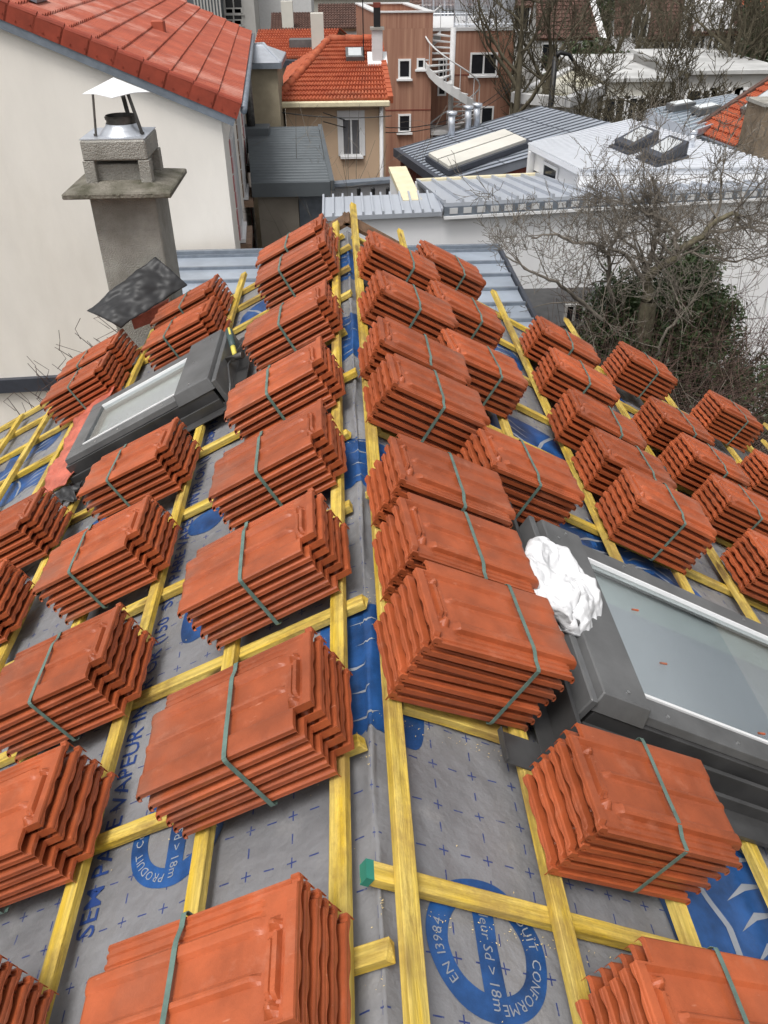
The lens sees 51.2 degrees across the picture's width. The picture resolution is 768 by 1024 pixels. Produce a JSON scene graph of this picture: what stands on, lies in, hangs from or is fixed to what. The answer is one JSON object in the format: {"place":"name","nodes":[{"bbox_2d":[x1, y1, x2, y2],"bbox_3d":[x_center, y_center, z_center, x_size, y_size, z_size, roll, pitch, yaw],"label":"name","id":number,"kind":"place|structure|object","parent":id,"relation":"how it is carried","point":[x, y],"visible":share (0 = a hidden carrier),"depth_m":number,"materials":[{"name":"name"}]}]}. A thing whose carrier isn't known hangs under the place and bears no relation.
{"place":"outdoors","nodes":[
{"label":"outdoors","id":0,"kind":"place"},
{"bbox_2d":[271,1,310,29],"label":"brown roof house","id":1,"kind":"structure","parent":0,"point":[286,17],"depth_m":43.12,"materials":[{"name":"brown tile"}]},
{"bbox_2d":[255,12,346,126],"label":"red roof house","id":2,"kind":"structure","parent":0,"point":[294,44],"depth_m":32.20,"materials":[{"name":"orange tile"}]},
{"bbox_2d":[318,3,356,34],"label":"brown roof house","id":3,"kind":"structure","parent":0,"point":[341,16],"depth_m":41.93,"materials":[{"name":"brown tile"}]},
{"bbox_2d":[0,77,767,1023],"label":"renovated house","id":4,"kind":"structure","parent":0,"point":[404,805],"depth_m":2.19,"materials":[{"name":"wood"}]},
{"bbox_2d":[0,558,36,643],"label":"tile bundle","id":5,"kind":"object","parent":4,"relation":"on","point":[16,598],"visible":0.97,"depth_m":3.15,"materials":[{"name":"tile"}]},
{"bbox_2d":[0,955,58,1023],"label":"tile bundle","id":6,"kind":"object","parent":4,"relation":"on","point":[25,1001],"visible":1,"depth_m":1.64,"materials":[{"name":"ceramic"}]},
{"bbox_2d":[0,486,74,572],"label":"tile bundle","id":7,"kind":"object","parent":4,"relation":"on","point":[32,527],"visible":1,"depth_m":3.53,"materials":[{"name":"tile"}]},
{"bbox_2d":[0,740,118,914],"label":"tile bundle","id":8,"kind":"object","parent":4,"relation":"on","point":[53,803],"visible":1,"depth_m":1.95,"materials":[{"name":"ceramic"}]},
{"bbox_2d":[0,602,158,763],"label":"tile bundle","id":9,"kind":"object","parent":4,"relation":"on","point":[78,680],"visible":1,"depth_m":2.36,"materials":[{"name":"ceramic"}]},
{"bbox_2d":[40,350,130,427],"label":"tile bundle","id":10,"kind":"object","parent":4,"relation":"on","point":[68,397],"visible":0.98,"depth_m":4.84,"materials":[{"name":"ceramic"}]},
{"bbox_2d":[56,328,140,380],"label":"tile bundle","id":11,"kind":"object","parent":4,"relation":"on","point":[123,353],"visible":0.59,"depth_m":5.14,"materials":[{"name":"ceramic"}]},
{"bbox_2d":[32,494,181,624],"bbox_3d":[-1.016,0.174,2.963,0.468,0.206,0.300,-25,33,14],"label":"tile bundle","id":12,"kind":"object","parent":4,"relation":"on","point":[108,560],"visible":1,"depth_m":2.87,"materials":[{"name":"tile"}]},
{"bbox_2d":[87,257,186,327],"bbox_3d":[-1.605,-1.442,5.228,0.626,0.316,0.286,-26,42,-31],"label":"lead sheet","id":13,"kind":"object","parent":4,"relation":"on","point":[151,283],"visible":1,"depth_m":5.22,"materials":[{"name":"metal"}]},
{"bbox_2d":[76,417,202,521],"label":"tile bundle","id":14,"kind":"object","parent":4,"relation":"on","point":[158,464],"visible":0.98,"depth_m":3.35,"materials":[{"name":"ceramic"}]},
{"bbox_2d":[44,329,250,504],"bbox_3d":[-1.274,-0.593,4.321,1.160,0.667,1.381,-2,35,-2],"label":"roof window","id":15,"kind":"structure","parent":4,"relation":"in","point":[193,388],"depth_m":4.03,"materials":[{"name":"metal"}]},
{"bbox_2d":[141,295,231,371],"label":"tile bundle","id":16,"kind":"object","parent":4,"relation":"on","point":[175,338],"visible":0.9,"depth_m":4.59,"materials":[{"name":"ceramic"}]},
{"bbox_2d":[150,274,234,329],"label":"tile bundle","id":17,"kind":"object","parent":4,"relation":"on","point":[188,300],"visible":0.6,"depth_m":4.95,"materials":[{"name":"ceramic"}]},
{"bbox_2d":[80,872,353,1023],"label":"tile bundle","id":18,"kind":"object","parent":4,"relation":"on","point":[278,953],"visible":1,"depth_m":1.37,"materials":[{"name":"ceramic"}]},
{"bbox_2d":[225,327,244,362],"bbox_3d":[-0.801,-0.843,4.117,0.115,0.091,0.350,-12,37,-16],"label":"hammer","id":19,"kind":"object","parent":4,"relation":"on","point":[235,356],"visible":0.91,"depth_m":4.08,"materials":[{"name":"metal"}]},
{"bbox_2d":[136,626,353,838],"bbox_3d":[-0.316,0.517,1.880,0.466,0.205,0.300,-26,33,12],"label":"tile bundle","id":20,"kind":"object","parent":4,"relation":"on","point":[274,724],"visible":1,"depth_m":1.79,"materials":[{"name":"ceramic"}]},
{"bbox_2d":[177,488,351,650],"bbox_3d":[-0.349,0.167,2.377,0.478,0.205,0.300,-27,33,11],"label":"tile bundle","id":21,"kind":"object","parent":4,"relation":"on","point":[278,564],"visible":1,"depth_m":2.28,"materials":[{"name":"tile"}]},
{"bbox_2d":[208,398,346,531],"bbox_3d":[-0.370,-0.156,2.828,0.468,0.208,0.301,-26,33,12],"label":"tile bundle","id":22,"kind":"object","parent":4,"relation":"on","point":[282,463],"visible":1,"depth_m":2.73,"materials":[{"name":"ceramic"}]},
{"bbox_2d":[224,336,345,441],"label":"tile bundle","id":23,"kind":"object","parent":4,"relation":"on","point":[290,385],"visible":0.98,"depth_m":3.19,"materials":[{"name":"ceramic"}]},
{"bbox_2d":[242,278,343,371],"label":"tile bundle","id":24,"kind":"object","parent":4,"relation":"on","point":[291,326],"visible":0.98,"depth_m":3.75,"materials":[{"name":"ceramic"}]},
{"bbox_2d":[254,230,339,310],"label":"tile bundle","id":25,"kind":"object","parent":4,"relation":"on","point":[298,270],"visible":1,"depth_m":4.44,"materials":[{"name":"ceramic"}]},
{"bbox_2d":[255,213,339,269],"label":"tile bundle","id":26,"kind":"object","parent":4,"relation":"on","point":[294,239],"visible":0.56,"depth_m":4.76,"materials":[{"name":"ceramic"}]},
{"bbox_2d":[356,230,440,291],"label":"tile bundle","id":27,"kind":"object","parent":4,"relation":"on","point":[379,252],"visible":0.76,"depth_m":4.44,"materials":[{"name":"ceramic"}]},
{"bbox_2d":[357,270,458,341],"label":"tile bundle","id":28,"kind":"object","parent":4,"relation":"on","point":[402,302],"visible":0.88,"depth_m":3.93,"materials":[{"name":"ceramic"}]},
{"bbox_2d":[358,316,471,385],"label":"tile bundle","id":29,"kind":"object","parent":4,"relation":"on","point":[385,336],"visible":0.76,"depth_m":3.40,"materials":[{"name":"ceramic"}]},
{"bbox_2d":[362,353,489,455],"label":"tile bundle","id":30,"kind":"object","parent":4,"relation":"on","point":[415,400],"visible":0.94,"depth_m":3.11,"materials":[{"name":"ceramic"}]},
{"bbox_2d":[365,433,515,527],"bbox_3d":[0.188,-0.043,2.657,0.472,0.205,0.303,20,32,-23],"label":"tile bundle","id":31,"kind":"object","parent":4,"relation":"on","point":[414,466],"visible":0.72,"depth_m":2.57,"materials":[{"name":"tile"}]},
{"bbox_2d":[415,240,485,300],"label":"tile bundle","id":32,"kind":"object","parent":4,"relation":"on","point":[458,274],"visible":0.47,"depth_m":4.95,"materials":[{"name":"ceramic"}]},
{"bbox_2d":[372,492,538,602],"bbox_3d":[0.210,0.157,2.381,0.469,0.207,0.303,19,32,-24],"label":"tile bundle","id":33,"kind":"object","parent":4,"relation":"on","point":[417,530],"visible":0.73,"depth_m":2.30,"materials":[{"name":"ceramic"}]},
{"bbox_2d":[425,280,504,349],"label":"tile bundle","id":34,"kind":"object","parent":4,"relation":"on","point":[479,322],"visible":0.51,"depth_m":4.33,"materials":[{"name":"ceramic"}]},
{"bbox_2d":[373,560,576,731],"bbox_3d":[0.231,0.346,2.083,0.472,0.239,0.304,19,32,-24],"label":"tile bundle","id":35,"kind":"object","parent":4,"relation":"on","point":[458,642],"visible":1,"depth_m":1.99,"materials":[{"name":"tile"}]},
{"bbox_2d":[436,328,527,419],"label":"tile bundle","id":36,"kind":"object","parent":4,"relation":"on","point":[499,382],"visible":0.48,"depth_m":3.78,"materials":[{"name":"ceramic"}]},
{"bbox_2d":[457,426,584,526],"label":"tile bundle","id":37,"kind":"object","parent":4,"relation":"on","point":[538,484],"visible":0.75,"depth_m":3.02,"materials":[{"name":"ceramic"}]},
{"bbox_2d":[519,315,600,368],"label":"tile bundle","id":38,"kind":"object","parent":4,"relation":"on","point":[542,335],"visible":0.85,"depth_m":4.90,"materials":[{"name":"ceramic"}]},
{"bbox_2d":[525,536,602,636],"bbox_3d":[0.558,0.235,2.512,0.259,0.199,0.437,-2,35,-2],"label":"plastic bag","id":39,"kind":"object","parent":4,"relation":"on","point":[568,589],"visible":0.76,"depth_m":2.43,"materials":[{"name":"plastic"}]},
{"bbox_2d":[531,347,619,408],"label":"tile bundle","id":40,"kind":"object","parent":4,"relation":"on","point":[557,374],"visible":0.89,"depth_m":4.47,"materials":[{"name":"ceramic"}]},
{"bbox_2d":[547,389,646,450],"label":"tile bundle","id":41,"kind":"object","parent":4,"relation":"on","point":[575,417],"visible":0.81,"depth_m":4.01,"materials":[{"name":"ceramic"}]},
{"bbox_2d":[571,427,676,496],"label":"tile bundle","id":42,"kind":"object","parent":4,"relation":"on","point":[601,459],"visible":0.74,"depth_m":3.72,"materials":[{"name":"ceramic"}]},
{"bbox_2d":[522,723,742,904],"bbox_3d":[0.588,0.717,1.916,0.469,0.208,0.302,21,32,-22],"label":"tile bundle","id":43,"kind":"object","parent":4,"relation":"on","point":[611,810],"visible":1,"depth_m":1.82,"materials":[{"name":"ceramic"}]},
{"bbox_2d":[497,502,767,847],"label":"roof window","id":44,"kind":"structure","parent":4,"relation":"in","point":[708,704],"depth_m":2.49,"materials":[{"name":"metal"}]},
{"bbox_2d":[601,341,677,400],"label":"tile bundle","id":45,"kind":"object","parent":4,"relation":"on","point":[635,372],"visible":0.97,"depth_m":5.47,"materials":[{"name":"ceramic"}]},
{"bbox_2d":[594,466,716,574],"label":"tile bundle","id":46,"kind":"object","parent":4,"relation":"on","point":[651,519],"visible":1,"depth_m":3.40,"materials":[{"name":"ceramic"}]},
{"bbox_2d":[575,936,767,1023],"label":"tile bundle","id":47,"kind":"object","parent":4,"relation":"on","point":[652,981],"visible":1,"depth_m":1.48,"materials":[{"name":"ceramic"}]},
{"bbox_2d":[631,396,714,450],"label":"tile bundle","id":48,"kind":"object","parent":4,"relation":"on","point":[660,424],"visible":0.78,"depth_m":4.79,"materials":[{"name":"ceramic"}]},
{"bbox_2d":[658,432,750,491],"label":"tile bundle","id":49,"kind":"object","parent":4,"relation":"on","point":[690,463],"visible":0.78,"depth_m":4.49,"materials":[{"name":"ceramic"}]},
{"bbox_2d":[689,390,763,452],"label":"tile bundle","id":50,"kind":"object","parent":4,"relation":"on","point":[724,420],"visible":0.97,"depth_m":5.75,"materials":[{"name":"ceramic"}]},
{"bbox_2d":[691,473,767,542],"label":"tile bundle","id":51,"kind":"object","parent":4,"relation":"on","point":[732,511],"visible":0.82,"depth_m":4.14,"materials":[{"name":"ceramic"}]},
{"bbox_2d":[720,528,767,603],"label":"tile bundle","id":52,"kind":"object","parent":4,"relation":"on","point":[745,559],"visible":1,"depth_m":3.71,"materials":[{"name":"ceramic"}]},
{"bbox_2d":[737,449,767,500],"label":"tile bundle","id":53,"kind":"object","parent":4,"relation":"on","point":[753,466],"visible":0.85,"depth_m":5.12,"materials":[{"name":"ceramic"}]},
{"bbox_2d":[314,0,606,11],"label":"long house","id":54,"kind":"structure","parent":0,"point":[316,2],"depth_m":80.62,"materials":[{"name":"brown wood"}]},
{"bbox_2d":[410,0,532,75],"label":"grey house","id":55,"kind":"structure","parent":0,"point":[417,2],"depth_m":64.25,"materials":[{"name":"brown wood"}]},
{"bbox_2d":[393,103,609,183],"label":"dark roof building","id":56,"kind":"structure","parent":0,"point":[500,145],"depth_m":21.19,"materials":[{"name":"metal"}]},
{"bbox_2d":[509,76,767,453],"bbox_3d":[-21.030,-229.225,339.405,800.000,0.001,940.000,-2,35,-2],"label":"ground","id":57,"kind":"structure","parent":0,"point":[755,416],"depth_m":18.50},
{"bbox_2d":[3,316,116,414],"bbox_3d":[-3.410,0.756,9.103,2.331,6.432,0.323,-2,35,-2],"label":"twiggy shrub","id":58,"kind":"object","parent":57,"relation":"on","point":[55,366],"visible":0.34,"depth_m":7.52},
{"bbox_2d":[0,0,257,426],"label":"gable house","id":59,"kind":"structure","parent":57,"relation":"on","point":[186,65],"depth_m":13.20,"materials":[{"name":"paint"}]},
{"bbox_2d":[229,126,246,242],"bbox_3d":[-2.774,-6.258,15.268,0.108,1.870,1.220,-4,36,-5],"label":"window","id":60,"kind":"structure","parent":59,"relation":"in","point":[243,224],"depth_m":15.23,"materials":[{"name":"white plastic"}]},
{"bbox_2d":[236,114,248,199],"bbox_3d":[-3.162,-8.093,17.861,0.108,1.870,1.220,-4,36,-5],"label":"window","id":61,"kind":"structure","parent":59,"relation":"in","point":[245,186],"depth_m":17.89,"materials":[{"name":"white plastic"}]},
{"bbox_2d":[187,0,313,41],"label":"grey block","id":62,"kind":"structure","parent":57,"relation":"on","point":[254,16],"depth_m":57.72,"materials":[{"name":"concrete"}]},
{"bbox_2d":[245,42,286,247],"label":"tan block","id":63,"kind":"structure","parent":57,"relation":"on","point":[267,73],"depth_m":21.97,"materials":[{"name":"metal"}]},
{"bbox_2d":[245,79,334,247],"bbox_3d":[-2.507,-7.457,20.425,2.588,6.721,4.279,-2,35,-2],"label":"corrugated annex","id":64,"kind":"object","parent":57,"relation":"on","point":[281,174],"visible":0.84,"depth_m":18.66,"materials":[{"name":"metal"}]},
{"bbox_2d":[282,2,392,180],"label":"beige house","id":65,"kind":"structure","parent":57,"relation":"on","point":[337,75],"depth_m":23.93,"materials":[{"name":"orange tile"}]},
{"bbox_2d":[340,118,362,158],"bbox_3d":[-0.972,-11.138,23.884,0.693,1.108,0.108,-2,35,-2],"label":"window","id":66,"kind":"structure","parent":65,"relation":"in","point":[352,125],"depth_m":23.91,"materials":[{"name":"white plastic"}]},
{"bbox_2d":[242,102,448,189],"bbox_3d":[-1.128,-8.007,21.827,5.315,6.000,4.875,10,37,15],"label":"bare shrub","id":67,"kind":"object","parent":57,"relation":"on","point":[321,137],"visible":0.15,"depth_m":19.93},
{"bbox_2d":[176,243,537,327],"bbox_3d":[-0.595,-0.175,11.740,5.685,4.860,8.250,-2,35,-2],"label":"zinc annex","id":68,"kind":"object","parent":57,"relation":"on","point":[202,266],"visible":0.11,"depth_m":13.03,"materials":[{"name":"metal"}]},
{"bbox_2d":[328,177,389,196],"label":"garden wall","id":69,"kind":"structure","parent":57,"relation":"on","point":[381,184],"depth_m":19.51,"materials":[{"name":"concrete"}]},
{"bbox_2d":[389,166,421,200],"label":"yellow capped wall","id":70,"kind":"structure","parent":57,"relation":"on","point":[401,181],"depth_m":15.85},
{"bbox_2d":[355,0,515,176],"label":"wood clad building","id":71,"kind":"structure","parent":57,"relation":"on","point":[436,64],"depth_m":32.71,"materials":[{"name":"brown wood"}]},
{"bbox_2d":[397,59,411,80],"bbox_3d":[0.816,-17.524,31.744,0.626,0.763,0.108,-2,35,-2],"label":"window","id":72,"kind":"structure","parent":71,"relation":"in","point":[404,65],"depth_m":31.77,"materials":[{"name":"white plastic"}]},
{"bbox_2d":[397,114,411,134],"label":"window","id":73,"kind":"structure","parent":71,"relation":"in","point":[402,118],"depth_m":32.90,"materials":[{"name":"white plastic"}]},
{"bbox_2d":[468,52,497,77],"bbox_3d":[4.133,-18.531,33.204,1.262,0.909,0.108,-2,35,-2],"label":"window","id":74,"kind":"structure","parent":71,"relation":"in","point":[480,66],"depth_m":33.25,"materials":[{"name":"white plastic"}]},
{"bbox_2d":[437,0,619,113],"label":"bare tree","id":75,"kind":"object","parent":57,"relation":"on","point":[516,80],"visible":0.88,"depth_m":31.16,"materials":[{"name":"plant"}]},
{"bbox_2d":[462,0,618,115],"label":"bare tree","id":76,"kind":"object","parent":57,"relation":"on","point":[539,76],"visible":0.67,"depth_m":31.77,"materials":[{"name":"plant"}]},
{"bbox_2d":[322,119,767,412],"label":"white building","id":77,"kind":"structure","parent":57,"relation":"on","point":[438,214],"depth_m":15.73,"materials":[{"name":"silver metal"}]},
{"bbox_2d":[609,125,658,154],"bbox_3d":[5.396,-7.990,17.199,1.670,0.340,0.739,-29,44,-34],"label":"roof window","id":78,"kind":"structure","parent":77,"relation":"in","point":[651,133],"depth_m":17.04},
{"bbox_2d":[635,135,688,166],"bbox_3d":[5.682,-7.341,16.280,1.670,0.340,0.739,-29,44,-34],"label":"roof window","id":79,"kind":"structure","parent":77,"relation":"in","point":[656,147],"depth_m":16.13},
{"bbox_2d":[511,66,604,118],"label":"mossy flat roof building","id":80,"kind":"structure","parent":57,"relation":"on","point":[525,95],"depth_m":32.98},
{"bbox_2d":[548,50,581,108],"bbox_3d":[6.718,-14.345,30.756,1.114,5.925,0.260,-2,35,-2],"label":"street lamp","id":81,"kind":"object","parent":57,"relation":"on","point":[554,68],"visible":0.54,"depth_m":29.32,"materials":[{"name":"metal"}]},
{"bbox_2d":[525,0,605,84],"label":"steep brown house","id":82,"kind":"structure","parent":57,"relation":"on","point":[544,38],"depth_m":48.59,"materials":[{"name":"brown wood"}]},
{"bbox_2d":[524,287,613,339],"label":"blockwork shed","id":83,"kind":"structure","parent":57,"relation":"on","point":[541,296],"depth_m":14.46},
{"bbox_2d":[526,9,635,122],"bbox_3d":[6.870,-14.208,29.409,4.604,7.303,3.551,-16,38,-21],"label":"bare tree","id":84,"kind":"object","parent":57,"relation":"on","point":[576,73],"visible":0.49,"depth_m":28.70,"materials":[{"name":"plant"}]},
{"bbox_2d":[542,32,630,75],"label":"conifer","id":85,"kind":"object","parent":57,"relation":"on","point":[588,44],"visible":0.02,"depth_m":43.58,"materials":[{"name":"green plant"}]},
{"bbox_2d":[546,71,659,122],"bbox_3d":[6.895,-12.570,28.493,4.756,5.668,2.858,-2,35,-2],"label":"bare tree","id":86,"kind":"object","parent":57,"relation":"on","point":[613,111],"visible":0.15,"depth_m":27.46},
{"bbox_2d":[447,67,767,358],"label":"bare fruit tree","id":87,"kind":"object","parent":57,"relation":"on","point":[646,277],"visible":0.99,"depth_m":10.92,"materials":[{"name":"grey plant"}]},
{"bbox_2d":[558,53,674,121],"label":"white shed","id":88,"kind":"structure","parent":57,"relation":"on","point":[632,74],"depth_m":34.98,"materials":[{"name":"plastic"}]},
{"bbox_2d":[605,0,644,53],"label":"pointed white house","id":89,"kind":"structure","parent":57,"relation":"on","point":[624,45],"depth_m":58.26,"materials":[{"name":"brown wood"}]},
{"bbox_2d":[596,0,655,50],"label":"bare tree","id":90,"kind":"object","parent":57,"relation":"on","point":[621,10],"visible":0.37,"depth_m":50.19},
{"bbox_2d":[573,0,709,120],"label":"bare tree","id":91,"kind":"object","parent":57,"relation":"on","point":[680,29],"visible":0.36,"depth_m":28.48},
{"bbox_2d":[535,251,767,454],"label":"brown hedge","id":92,"kind":"object","parent":57,"relation":"on","point":[759,445],"visible":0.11,"depth_m":11.27,"materials":[{"name":"plant"}]},
{"bbox_2d":[579,0,727,53],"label":"bare tree","id":93,"kind":"object","parent":57,"relation":"on","point":[660,11],"visible":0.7,"depth_m":41.52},
{"bbox_2d":[611,0,697,53],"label":"bare tree","id":94,"kind":"object","parent":57,"relation":"on","point":[637,24],"visible":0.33,"depth_m":45.62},
{"bbox_2d":[573,229,751,408],"bbox_3d":[4.329,-1.824,13.508,2.397,5.460,2.865,30,45,35],"label":"evergreen bush","id":95,"kind":"object","parent":57,"relation":"on","point":[635,301],"visible":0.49,"depth_m":12.28,"materials":[{"name":"green plant"}]},
{"bbox_2d":[594,11,751,122],"bbox_3d":[10.957,-14.454,29.753,5.345,7.254,5.954,-2,35,-2],"label":"bare tree","id":96,"kind":"object","parent":57,"relation":"on","point":[681,59],"visible":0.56,"depth_m":28.19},
{"bbox_2d":[581,302,767,450],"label":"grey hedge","id":97,"kind":"object","parent":57,"relation":"on","point":[677,366],"visible":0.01,"depth_m":11.27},
{"bbox_2d":[597,0,767,61],"bbox_3d":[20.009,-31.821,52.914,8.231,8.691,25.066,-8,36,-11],"label":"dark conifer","id":98,"kind":"object","parent":57,"relation":"on","point":[747,47],"visible":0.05,"depth_m":46.55,"materials":[{"name":"green plant"}]},
{"bbox_2d":[601,327,767,433],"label":"dark shrub","id":99,"kind":"object","parent":57,"relation":"on","point":[747,378],"visible":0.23,"depth_m":11.89,"materials":[{"name":"green plant"}]},
{"bbox_2d":[641,93,736,139],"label":"pale zinc building","id":100,"kind":"structure","parent":57,"relation":"on","point":[679,110],"depth_m":20.77,"materials":[{"name":"silver metal"}]},
{"bbox_2d":[630,48,767,100],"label":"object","id":101,"kind":"structure","parent":57,"relation":"on","point":[754,71],"depth_m":33.22,"materials":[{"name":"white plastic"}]},
{"bbox_2d":[678,0,741,52],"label":"white dormer house","id":102,"kind":"structure","parent":57,"relation":"on","point":[705,31],"depth_m":43.99,"materials":[{"name":"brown wood"}]},
{"bbox_2d":[661,0,767,53],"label":"bare tree","id":103,"kind":"object","parent":57,"relation":"on","point":[721,25],"visible":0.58,"depth_m":37.78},
{"bbox_2d":[696,0,767,59],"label":"bare tree","id":104,"kind":"object","parent":57,"relation":"on","point":[744,36],"visible":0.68,"depth_m":35.33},
{"bbox_2d":[699,76,767,152],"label":"orange roof house","id":105,"kind":"structure","parent":57,"relation":"on","point":[759,89],"depth_m":19.50,"materials":[{"name":"tile"}]},
{"bbox_2d":[738,96,767,159],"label":"brown chimney stack","id":106,"kind":"object","parent":105,"relation":"on","point":[757,110],"visible":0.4,"depth_m":17.36,"materials":[{"name":"concrete"}]},
{"bbox_2d":[729,0,767,61],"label":"bare tree","id":107,"kind":"object","parent":57,"relation":"on","point":[763,56],"visible":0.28,"depth_m":39.35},
{"bbox_2d":[628,0,683,48],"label":"dark roof house","id":108,"kind":"structure","parent":0,"point":[668,8],"depth_m":51.50,"materials":[{"name":"wood"}]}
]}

